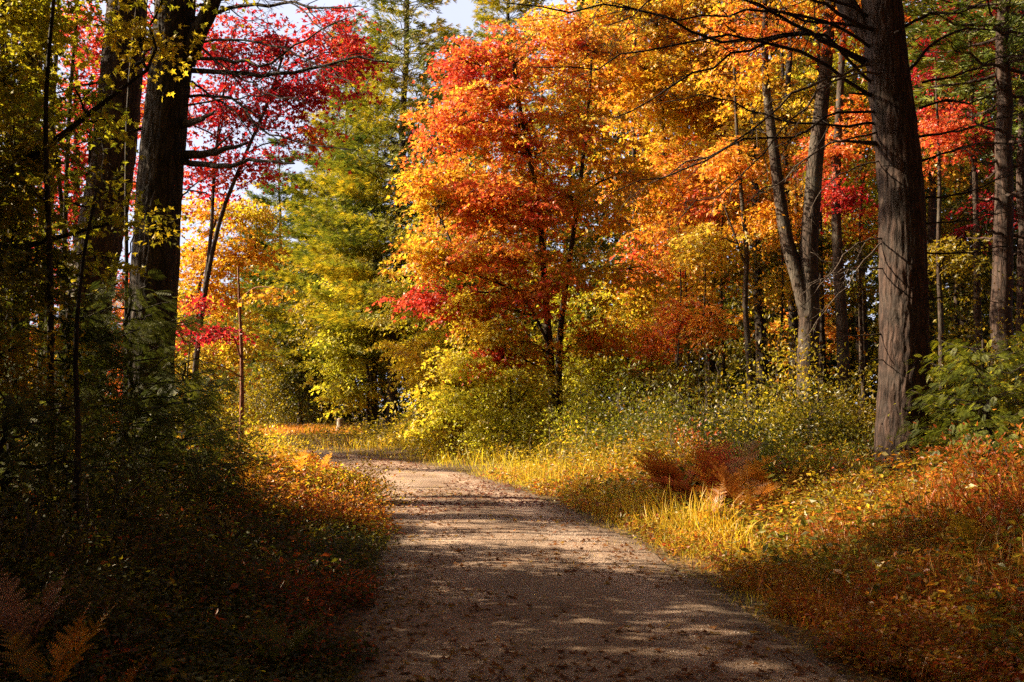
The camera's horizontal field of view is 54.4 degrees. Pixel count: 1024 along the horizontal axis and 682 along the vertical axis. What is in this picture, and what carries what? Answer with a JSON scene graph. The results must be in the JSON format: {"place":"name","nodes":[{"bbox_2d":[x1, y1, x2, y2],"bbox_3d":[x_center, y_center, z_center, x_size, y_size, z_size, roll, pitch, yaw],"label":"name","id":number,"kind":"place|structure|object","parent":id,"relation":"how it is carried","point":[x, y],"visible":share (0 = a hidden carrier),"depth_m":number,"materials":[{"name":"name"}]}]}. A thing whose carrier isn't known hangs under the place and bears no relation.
{"place":"outdoors","nodes":[
{"label":"outdoors","id":0,"kind":"place"},
{"bbox_2d":[1,0,1016,409],"label":"sky","id":1,"kind":"structure","parent":0,"point":[459,12],"materials":[{"name":"white"}]},
{"bbox_2d":[17,410,1016,681],"bbox_3d":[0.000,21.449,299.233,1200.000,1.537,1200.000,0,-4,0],"label":"ground","id":2,"kind":"structure","parent":0,"point":[793,630],"depth_m":9.62,"materials":[{"name":"brown soil"}]},
{"bbox_2d":[0,602,117,681],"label":"fern","id":3,"kind":"object","parent":2,"relation":"on","point":[62,657],"visible":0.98,"depth_m":4.50,"materials":[{"name":"brown plant"}]},
{"bbox_2d":[0,232,133,515],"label":"understory tree","id":4,"kind":"object","parent":2,"relation":"on","point":[18,348],"visible":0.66,"depth_m":8.44,"materials":[{"name":"green plant"}]},
{"bbox_2d":[18,0,147,436],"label":"pine tree","id":5,"kind":"object","parent":2,"relation":"on","point":[111,242],"visible":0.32,"depth_m":17.49,"materials":[{"name":"green plant"}]},
{"bbox_2d":[0,372,165,562],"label":"hemlock tree","id":6,"kind":"object","parent":2,"relation":"on","point":[20,414],"visible":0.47,"depth_m":7.51,"materials":[{"name":"green plant"}]},
{"bbox_2d":[0,0,167,506],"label":"young tree","id":7,"kind":"object","parent":2,"relation":"on","point":[49,298],"visible":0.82,"depth_m":9.56,"materials":[{"name":"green plant"}]},
{"bbox_2d":[0,165,170,568],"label":"slender tree","id":8,"kind":"object","parent":2,"relation":"on","point":[92,204],"visible":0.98,"depth_m":7.24,"materials":[{"name":"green plant"}]},
{"bbox_2d":[30,0,147,371],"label":"background tree","id":9,"kind":"object","parent":2,"relation":"on","point":[95,46],"visible":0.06,"depth_m":36.45,"materials":[{"name":"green plant"}]},
{"bbox_2d":[0,273,208,524],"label":"hemlock tree","id":10,"kind":"object","parent":2,"relation":"on","point":[98,337],"visible":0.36,"depth_m":10.32,"materials":[{"name":"green plant"}]},
{"bbox_2d":[0,340,250,571],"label":"shrub","id":11,"kind":"object","parent":2,"relation":"on","point":[140,487],"visible":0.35,"depth_m":8.07,"materials":[{"name":"green plant"}]},
{"bbox_2d":[0,424,254,655],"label":"shrub","id":12,"kind":"object","parent":2,"relation":"on","point":[31,537],"visible":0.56,"depth_m":6.16,"materials":[{"name":"green plant"}]},
{"bbox_2d":[0,0,255,352],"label":"maple tree","id":13,"kind":"object","parent":2,"relation":"on","point":[22,14],"visible":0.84,"depth_m":10.19,"materials":[{"name":"yellow plant"}]},
{"bbox_2d":[17,268,266,524],"bbox_3d":[-4.362,0.900,11.512,3.162,3.408,2.906,0,-4,0],"label":"hemlock tree","id":14,"kind":"object","parent":2,"relation":"on","point":[150,335],"visible":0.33,"depth_m":11.30,"materials":[{"name":"green plant"}]},
{"bbox_2d":[109,8,202,461],"bbox_3d":[-5.315,-1.853,12.705,2.607,8.263,2.171,0,-4,0],"label":"young tree","id":15,"kind":"object","parent":2,"relation":"on","point":[127,252],"visible":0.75,"depth_m":12.89,"materials":[{"name":"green plant"}]},
{"bbox_2d":[106,362,276,510],"bbox_3d":[-4.295,1.417,13.136,2.308,2.286,2.483,0,-4,0],"label":"shrub","id":16,"kind":"object","parent":2,"relation":"on","point":[207,426],"visible":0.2,"depth_m":13.12,"materials":[{"name":"green plant"}]},
{"bbox_2d":[0,418,404,681],"bbox_3d":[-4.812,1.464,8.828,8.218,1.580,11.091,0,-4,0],"label":"undergrowth","id":17,"kind":"object","parent":2,"relation":"on","point":[81,597],"visible":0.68,"depth_m":6.63,"materials":[{"name":"green plant"}]},
{"bbox_2d":[0,560,79,649],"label":"fern","id":18,"kind":"object","parent":17,"relation":"on","point":[9,621],"visible":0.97,"depth_m":4.78,"materials":[{"name":"brown plant"}]},
{"bbox_2d":[93,394,320,514],"bbox_3d":[-3.937,1.491,12.046,3.186,1.720,2.972,-2,-4,24],"label":"shrub","id":19,"kind":"object","parent":2,"relation":"on","point":[200,452],"visible":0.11,"depth_m":12.05,"materials":[{"name":"green plant"}]},
{"bbox_2d":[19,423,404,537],"bbox_3d":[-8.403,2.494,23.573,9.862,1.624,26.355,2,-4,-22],"label":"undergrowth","id":20,"kind":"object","parent":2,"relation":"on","point":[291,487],"visible":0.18,"depth_m":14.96,"materials":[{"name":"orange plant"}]},
{"bbox_2d":[175,292,258,394],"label":"sapling","id":21,"kind":"object","parent":2,"relation":"on","point":[202,305],"visible":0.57,"depth_m":26.94,"materials":[{"name":"plant"}]},
{"bbox_2d":[36,0,425,463],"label":"maple tree","id":22,"kind":"object","parent":2,"relation":"on","point":[166,122],"visible":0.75,"depth_m":15.12,"materials":[{"name":"brown plant"}]},
{"bbox_2d":[175,267,297,450],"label":"sapling","id":23,"kind":"object","parent":2,"relation":"on","point":[266,302],"visible":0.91,"depth_m":19.67,"materials":[{"name":"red plant"}]},
{"bbox_2d":[83,0,392,428],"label":"maple tree","id":24,"kind":"object","parent":2,"relation":"on","point":[300,89],"visible":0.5,"depth_m":28.19,"materials":[{"name":"red plant"}]},
{"bbox_2d":[174,352,306,442],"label":"shrub","id":25,"kind":"object","parent":2,"relation":"on","point":[231,408],"visible":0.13,"depth_m":30.12,"materials":[{"name":"green plant"}]},
{"bbox_2d":[174,179,313,425],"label":"maple tree","id":26,"kind":"object","parent":2,"relation":"on","point":[223,264],"visible":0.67,"depth_m":32.70,"materials":[{"name":"yellow plant"}]},
{"bbox_2d":[210,363,320,426],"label":"shrub","id":27,"kind":"object","parent":2,"relation":"on","point":[260,402],"visible":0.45,"depth_m":55.72,"materials":[{"name":"green plant"}]},
{"bbox_2d":[217,136,321,424],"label":"pine tree","id":28,"kind":"object","parent":2,"relation":"on","point":[269,201],"visible":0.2,"depth_m":61.85,"materials":[{"name":"green plant"}]},
{"bbox_2d":[222,269,367,426],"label":"oak tree","id":29,"kind":"object","parent":2,"relation":"on","point":[286,381],"visible":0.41,"depth_m":56.59,"materials":[{"name":"yellow plant"}]},
{"bbox_2d":[244,115,406,426],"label":"pine tree","id":30,"kind":"object","parent":2,"relation":"on","point":[303,183],"visible":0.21,"depth_m":57.06,"materials":[{"name":"green plant"}]},
{"bbox_2d":[268,15,415,424],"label":"pine tree","id":31,"kind":"object","parent":2,"relation":"on","point":[330,115],"visible":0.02,"depth_m":66.15,"materials":[{"name":"green plant"}]},
{"bbox_2d":[271,451,417,529],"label":"shrub","id":32,"kind":"object","parent":2,"relation":"on","point":[344,506],"visible":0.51,"depth_m":13.37,"materials":[{"name":"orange plant"}]},
{"bbox_2d":[277,277,419,434],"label":"maple tree","id":33,"kind":"object","parent":2,"relation":"on","point":[342,388],"visible":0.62,"depth_m":46.53,"materials":[{"name":"yellow plant"}]},
{"bbox_2d":[290,453,424,506],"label":"shrub","id":34,"kind":"object","parent":2,"relation":"on","point":[365,481],"visible":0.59,"depth_m":16.77,"materials":[{"name":"yellow plant"}]},
{"bbox_2d":[269,34,467,433],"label":"pine tree","id":35,"kind":"object","parent":2,"relation":"on","point":[325,257],"visible":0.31,"depth_m":46.89,"materials":[{"name":"green plant"}]},
{"bbox_2d":[288,0,499,436],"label":"pine tree","id":36,"kind":"object","parent":2,"relation":"on","point":[344,158],"visible":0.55,"depth_m":45.56,"materials":[{"name":"green plant"}]},
{"bbox_2d":[380,387,490,459],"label":"shrub","id":37,"kind":"object","parent":2,"relation":"on","point":[444,432],"visible":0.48,"depth_m":32.47,"materials":[{"name":"yellow plant"}]},
{"bbox_2d":[247,424,691,487],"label":"grass","id":38,"kind":"structure","parent":2,"relation":"on","point":[477,459],"depth_m":27.62,"materials":[{"name":"yellow plant"}]},
{"bbox_2d":[356,227,585,448],"bbox_3d":[-1.480,-0.107,34.477,8.229,7.842,5.689,0,-4,0],"label":"maple tree","id":39,"kind":"object","parent":2,"relation":"on","point":[411,360],"visible":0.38,"depth_m":33.92,"materials":[{"name":"yellow plant"}]},
{"bbox_2d":[379,286,570,455],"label":"young maple","id":40,"kind":"object","parent":2,"relation":"on","point":[482,329],"visible":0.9,"depth_m":28.75,"materials":[{"name":"yellow plant"}]},
{"bbox_2d":[407,0,595,386],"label":"pine tree","id":41,"kind":"object","parent":2,"relation":"on","point":[489,17],"visible":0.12,"depth_m":58.25,"materials":[{"name":"green plant"}]},
{"bbox_2d":[419,375,586,465],"bbox_3d":[-0.129,2.277,28.980,4.709,2.578,4.598,3,-5,-34],"label":"shrub","id":42,"kind":"object","parent":2,"relation":"on","point":[504,424],"visible":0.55,"depth_m":28.43,"materials":[{"name":"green plant"}]},
{"bbox_2d":[28,0,1019,423],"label":"wood","id":43,"kind":"object","parent":2,"relation":"on","point":[604,244],"visible":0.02,"depth_m":61.72,"materials":[{"name":"brown plant"}]},
{"bbox_2d":[365,4,703,434],"bbox_3d":[0.673,-3.783,31.405,10.218,14.482,6.919,2,-4,-24],"label":"maple tree","id":44,"kind":"object","parent":2,"relation":"on","point":[492,257],"visible":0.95,"depth_m":30.84,"materials":[{"name":"orange plant"}]},
{"bbox_2d":[478,62,627,417],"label":"background tree","id":45,"kind":"object","parent":2,"relation":"on","point":[579,244],"visible":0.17,"depth_m":52.17,"materials":[{"name":"orange plant"}]},
{"bbox_2d":[508,358,643,462],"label":"shrub","id":46,"kind":"object","parent":2,"relation":"on","point":[586,420],"visible":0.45,"depth_m":26.68,"materials":[{"name":"green plant"}]},
{"bbox_2d":[523,275,657,418],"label":"background tree","id":47,"kind":"object","parent":2,"relation":"on","point":[587,314],"visible":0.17,"depth_m":40.78,"materials":[{"name":"yellow plant"}]},
{"bbox_2d":[546,313,687,425],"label":"young maple","id":48,"kind":"object","parent":2,"relation":"on","point":[597,376],"visible":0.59,"depth_m":31.81,"materials":[{"name":"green plant"}]},
{"bbox_2d":[538,1,702,409],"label":"background tree","id":49,"kind":"object","parent":2,"relation":"on","point":[586,235],"visible":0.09,"depth_m":47.58,"materials":[{"name":"orange plant"}]},
{"bbox_2d":[537,348,719,467],"bbox_3d":[3.111,1.558,23.767,4.778,2.887,3.944,4,-5,-42],"label":"shrub","id":50,"kind":"object","parent":2,"relation":"on","point":[622,432],"visible":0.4,"depth_m":23.73,"materials":[{"name":"green plant"}]},
{"bbox_2d":[266,388,1023,481],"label":"undergrowth","id":51,"kind":"object","parent":2,"relation":"on","point":[376,434],"visible":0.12,"depth_m":26.41,"materials":[{"name":"yellow plant"}]},
{"bbox_2d":[613,228,684,425],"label":"young tree","id":52,"kind":"object","parent":2,"relation":"on","point":[646,350],"visible":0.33,"depth_m":32.97,"materials":[{"name":"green plant"}]},
{"bbox_2d":[595,270,734,415],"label":"background tree","id":53,"kind":"object","parent":2,"relation":"on","point":[683,360],"visible":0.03,"depth_m":38.54,"materials":[{"name":"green plant"}]},
{"bbox_2d":[602,412,731,484],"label":"shrub","id":54,"kind":"object","parent":2,"relation":"on","point":[680,455],"visible":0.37,"depth_m":18.34,"materials":[{"name":"yellow plant"}]},
{"bbox_2d":[517,0,827,403],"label":"maple tree","id":55,"kind":"object","parent":2,"relation":"on","point":[689,111],"visible":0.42,"depth_m":35.30,"materials":[{"name":"orange plant"}]},
{"bbox_2d":[622,211,730,423],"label":"young tree","id":56,"kind":"object","parent":2,"relation":"on","point":[678,326],"visible":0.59,"depth_m":27.06,"materials":[{"name":"orange plant"}]},
{"bbox_2d":[632,184,733,409],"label":"young tree","id":57,"kind":"object","parent":2,"relation":"on","point":[696,209],"visible":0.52,"depth_m":29.07,"materials":[{"name":"orange plant"}]},
{"bbox_2d":[596,332,803,476],"bbox_3d":[4.079,1.350,20.424,5.026,3.041,4.714,0,-4,0],"label":"shrub","id":58,"kind":"object","parent":2,"relation":"on","point":[696,417],"visible":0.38,"depth_m":20.31,"materials":[{"name":"green plant"}]},
{"bbox_2d":[653,222,757,421],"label":"young tree","id":59,"kind":"object","parent":2,"relation":"on","point":[706,323],"visible":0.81,"depth_m":26.02,"materials":[{"name":"orange plant"}]},
{"bbox_2d":[637,430,780,501],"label":"fern","id":60,"kind":"object","parent":2,"relation":"on","point":[708,476],"visible":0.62,"depth_m":14.36,"materials":[{"name":"brown plant"}]},
{"bbox_2d":[466,457,967,656],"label":"grass","id":61,"kind":"structure","parent":2,"relation":"on","point":[685,523],"depth_m":11.90,"materials":[{"name":"yellow plant"}]},
{"bbox_2d":[676,172,764,412],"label":"young tree","id":62,"kind":"object","parent":2,"relation":"on","point":[722,283],"visible":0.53,"depth_m":31.25,"materials":[{"name":"orange plant"}]},
{"bbox_2d":[619,407,837,493],"bbox_3d":[3.892,1.783,15.528,3.251,1.502,3.266,2,-4,-25],"label":"shrub","id":63,"kind":"object","parent":2,"relation":"on","point":[760,459],"visible":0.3,"depth_m":15.55,"materials":[{"name":"green plant"}]},
{"bbox_2d":[662,38,801,417],"bbox_3d":[5.728,-2.434,25.107,3.859,10.773,3.910,0,-4,0],"label":"maple tree","id":64,"kind":"object","parent":2,"relation":"on","point":[730,162],"visible":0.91,"depth_m":25.17,"materials":[{"name":"orange plant"}]},
{"bbox_2d":[694,279,788,417],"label":"background tree","id":65,"kind":"object","parent":2,"relation":"on","point":[739,354],"visible":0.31,"depth_m":41.69,"materials":[{"name":"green plant"}]},
{"bbox_2d":[684,396,808,476],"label":"shrub","id":66,"kind":"object","parent":2,"relation":"on","point":[759,428],"visible":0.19,"depth_m":17.09,"materials":[{"name":"green plant"}]},
{"bbox_2d":[476,0,1023,477],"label":"pine tree","id":67,"kind":"object","parent":2,"relation":"on","point":[878,28],"visible":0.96,"depth_m":15.14,"materials":[{"name":"brown plant"}]},
{"bbox_2d":[477,421,1023,681],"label":"undergrowth","id":68,"kind":"object","parent":2,"relation":"on","point":[869,644],"visible":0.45,"depth_m":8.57,"materials":[{"name":"yellow plant"}]},
{"bbox_2d":[625,440,730,493],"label":"fern","id":69,"kind":"object","parent":68,"relation":"on","point":[661,468],"visible":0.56,"depth_m":15.62,"materials":[{"name":"brown plant"}]},
{"bbox_2d":[701,448,808,514],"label":"fern","id":70,"kind":"object","parent":2,"relation":"on","point":[762,492],"visible":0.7,"depth_m":13.04,"materials":[{"name":"brown plant"}]},
{"bbox_2d":[687,94,865,422],"bbox_3d":[8.572,-2.222,32.192,5.218,11.302,5.098,-2,-5,30],"label":"maple tree","id":71,"kind":"object","parent":2,"relation":"on","point":[756,269],"visible":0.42,"depth_m":32.02,"materials":[{"name":"orange plant"}]},
{"bbox_2d":[740,179,821,421],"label":"young tree","id":72,"kind":"object","parent":2,"relation":"on","point":[783,291],"visible":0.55,"depth_m":30.18,"materials":[{"name":"orange plant"}]},
{"bbox_2d":[689,307,876,459],"bbox_3d":[5.248,1.043,19.165,3.706,3.214,3.972,0,-4,0],"label":"shrub","id":73,"kind":"object","parent":2,"relation":"on","point":[808,419],"visible":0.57,"depth_m":18.69,"materials":[{"name":"green plant"}]},
{"bbox_2d":[724,0,855,416],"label":"forest tree","id":74,"kind":"object","parent":2,"relation":"on","point":[790,104],"visible":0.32,"depth_m":33.32,"materials":[{"name":"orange plant"}]},
{"bbox_2d":[703,0,877,322],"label":"background tree","id":75,"kind":"object","parent":2,"relation":"on","point":[794,71],"visible":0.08,"depth_m":52.63,"materials":[{"name":"orange plant"}]},
{"bbox_2d":[701,428,888,489],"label":"shrub","id":76,"kind":"object","parent":2,"relation":"on","point":[820,461],"visible":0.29,"depth_m":14.97,"materials":[{"name":"green plant"}]},
{"bbox_2d":[730,140,876,396],"bbox_3d":[10.884,-1.984,38.026,6.078,11.604,6.579,0,-4,0],"label":"background tree","id":77,"kind":"object","parent":2,"relation":"on","point":[830,333],"visible":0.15,"depth_m":37.76,"materials":[{"name":"plant"}]},
{"bbox_2d":[733,1,878,427],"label":"maple tree","id":78,"kind":"object","parent":2,"relation":"on","point":[835,152],"visible":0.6,"depth_m":29.16,"materials":[{"name":"orange plant"}]},
{"bbox_2d":[686,0,935,443],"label":"maple tree","id":79,"kind":"object","parent":2,"relation":"on","point":[803,271],"visible":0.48,"depth_m":24.26,"materials":[{"name":"orange plant"}]},
{"bbox_2d":[769,0,877,420],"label":"forest tree","id":80,"kind":"object","parent":2,"relation":"on","point":[822,353],"visible":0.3,"depth_m":36.05,"materials":[{"name":"brown plant"}]},
{"bbox_2d":[785,270,878,412],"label":"background tree","id":81,"kind":"object","parent":2,"relation":"on","point":[853,354],"visible":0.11,"depth_m":43.54,"materials":[{"name":"brown plant"}]},
{"bbox_2d":[789,345,878,457],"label":"shrub","id":82,"kind":"object","parent":2,"relation":"on","point":[862,412],"visible":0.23,"depth_m":19.32,"materials":[{"name":"green plant"}]},
{"bbox_2d":[818,129,878,423],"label":"young tree","id":83,"kind":"object","parent":2,"relation":"on","point":[860,234],"visible":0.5,"depth_m":33.23,"materials":[{"name":"plant"}]},
{"bbox_2d":[777,7,930,412],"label":"background tree","id":84,"kind":"object","parent":2,"relation":"on","point":[863,270],"visible":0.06,"depth_m":40.03,"materials":[{"name":"orange plant"}]},
{"bbox_2d":[743,451,1012,538],"bbox_3d":[4.357,1.850,12.198,2.923,1.015,2.889,0,-4,0],"label":"shrub","id":85,"kind":"object","parent":2,"relation":"on","point":[844,494],"visible":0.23,"depth_m":11.99,"materials":[{"name":"yellow plant"}]},
{"bbox_2d":[851,283,991,406],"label":"background tree","id":86,"kind":"object","parent":2,"relation":"on","point":[946,322],"visible":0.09,"depth_m":32.92,"materials":[{"name":"green plant"}]},
{"bbox_2d":[834,0,1023,430],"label":"pine tree","id":87,"kind":"object","parent":2,"relation":"on","point":[1004,284],"visible":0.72,"depth_m":25.18,"materials":[{"name":"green plant"}]},
{"bbox_2d":[865,0,993,416],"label":"forest tree","id":88,"kind":"object","parent":2,"relation":"on","point":[930,184],"visible":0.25,"depth_m":33.14,"materials":[{"name":"brown plant"}]},
{"bbox_2d":[855,1,1018,405],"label":"pine tree","id":89,"kind":"object","parent":2,"relation":"on","point":[962,322],"visible":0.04,"depth_m":39.89,"materials":[{"name":"green plant"}]},
{"bbox_2d":[861,139,1017,404],"bbox_3d":[16.792,-1.676,37.601,7.261,10.926,6.956,0,-4,0],"label":"background tree","id":90,"kind":"object","parent":2,"relation":"on","point":[957,301],"visible":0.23,"depth_m":37.03,"materials":[{"name":"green plant"}]},
{"bbox_2d":[856,324,1023,490],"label":"hemlock tree","id":91,"kind":"object","parent":2,"relation":"on","point":[986,421],"visible":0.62,"depth_m":12.94,"materials":[{"name":"green plant"}]},
{"bbox_2d":[865,260,1023,465],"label":"shrub","id":92,"kind":"object","parent":2,"relation":"on","point":[977,339],"visible":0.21,"depth_m":15.54,"materials":[{"name":"green plant"}]},
{"bbox_2d":[918,76,994,417],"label":"slender tree","id":93,"kind":"object","parent":2,"relation":"on","point":[942,262],"visible":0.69,"depth_m":27.24,"materials":[{"name":"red plant"}]},
{"bbox_2d":[889,403,1023,517],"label":"shrub","id":94,"kind":"object","parent":2,"relation":"on","point":[980,451],"visible":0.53,"depth_m":10.53,"materials":[{"name":"green plant"}]},
{"bbox_2d":[920,499,1003,561],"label":"fern","id":95,"kind":"object","parent":2,"relation":"on","point":[963,523],"visible":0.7,"depth_m":8.71,"materials":[{"name":"orange plant"}]},
{"bbox_2d":[906,0,1023,425],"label":"pine tree","id":96,"kind":"object","parent":2,"relation":"on","point":[1020,214],"visible":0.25,"depth_m":29.29,"materials":[{"name":"green plant"}]},
{"bbox_2d":[907,0,1023,408],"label":"maple tree","id":97,"kind":"object","parent":2,"relation":"on","point":[978,308],"visible":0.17,"depth_m":30.28,"materials":[{"name":"red plant"}]},
{"bbox_2d":[917,360,1017,472],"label":"hemlock tree","id":98,"kind":"object","parent":2,"relation":"on","point":[956,423],"visible":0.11,"depth_m":15.28,"materials":[{"name":"green plant"}]},
{"bbox_2d":[923,1,1017,408],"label":"forest tree","id":99,"kind":"object","parent":2,"relation":"on","point":[966,223],"visible":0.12,"depth_m":36.20,"materials":[{"name":"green plant"}]},
{"bbox_2d":[289,449,846,681],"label":"path","id":100,"kind":"structure","parent":0,"point":[573,592],"depth_m":7.92,"materials":[{"name":"beige gravel"}]},
{"bbox_2d":[318,455,576,514],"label":"fallen leaves","id":101,"kind":"object","parent":100,"relation":"on","point":[460,494],"visible":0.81,"depth_m":18.04,"materials":[{"name":"orange plant"}]},
{"bbox_2d":[290,513,919,681],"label":"fallen leaves","id":102,"kind":"object","parent":100,"relation":"on","point":[713,666],"visible":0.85,"depth_m":6.95,"materials":[{"name":"brown plant"}]},
{"bbox_2d":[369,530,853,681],"bbox_3d":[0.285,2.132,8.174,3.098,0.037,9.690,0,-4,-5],"label":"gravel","id":103,"kind":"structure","parent":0,"point":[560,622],"depth_m":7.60,"materials":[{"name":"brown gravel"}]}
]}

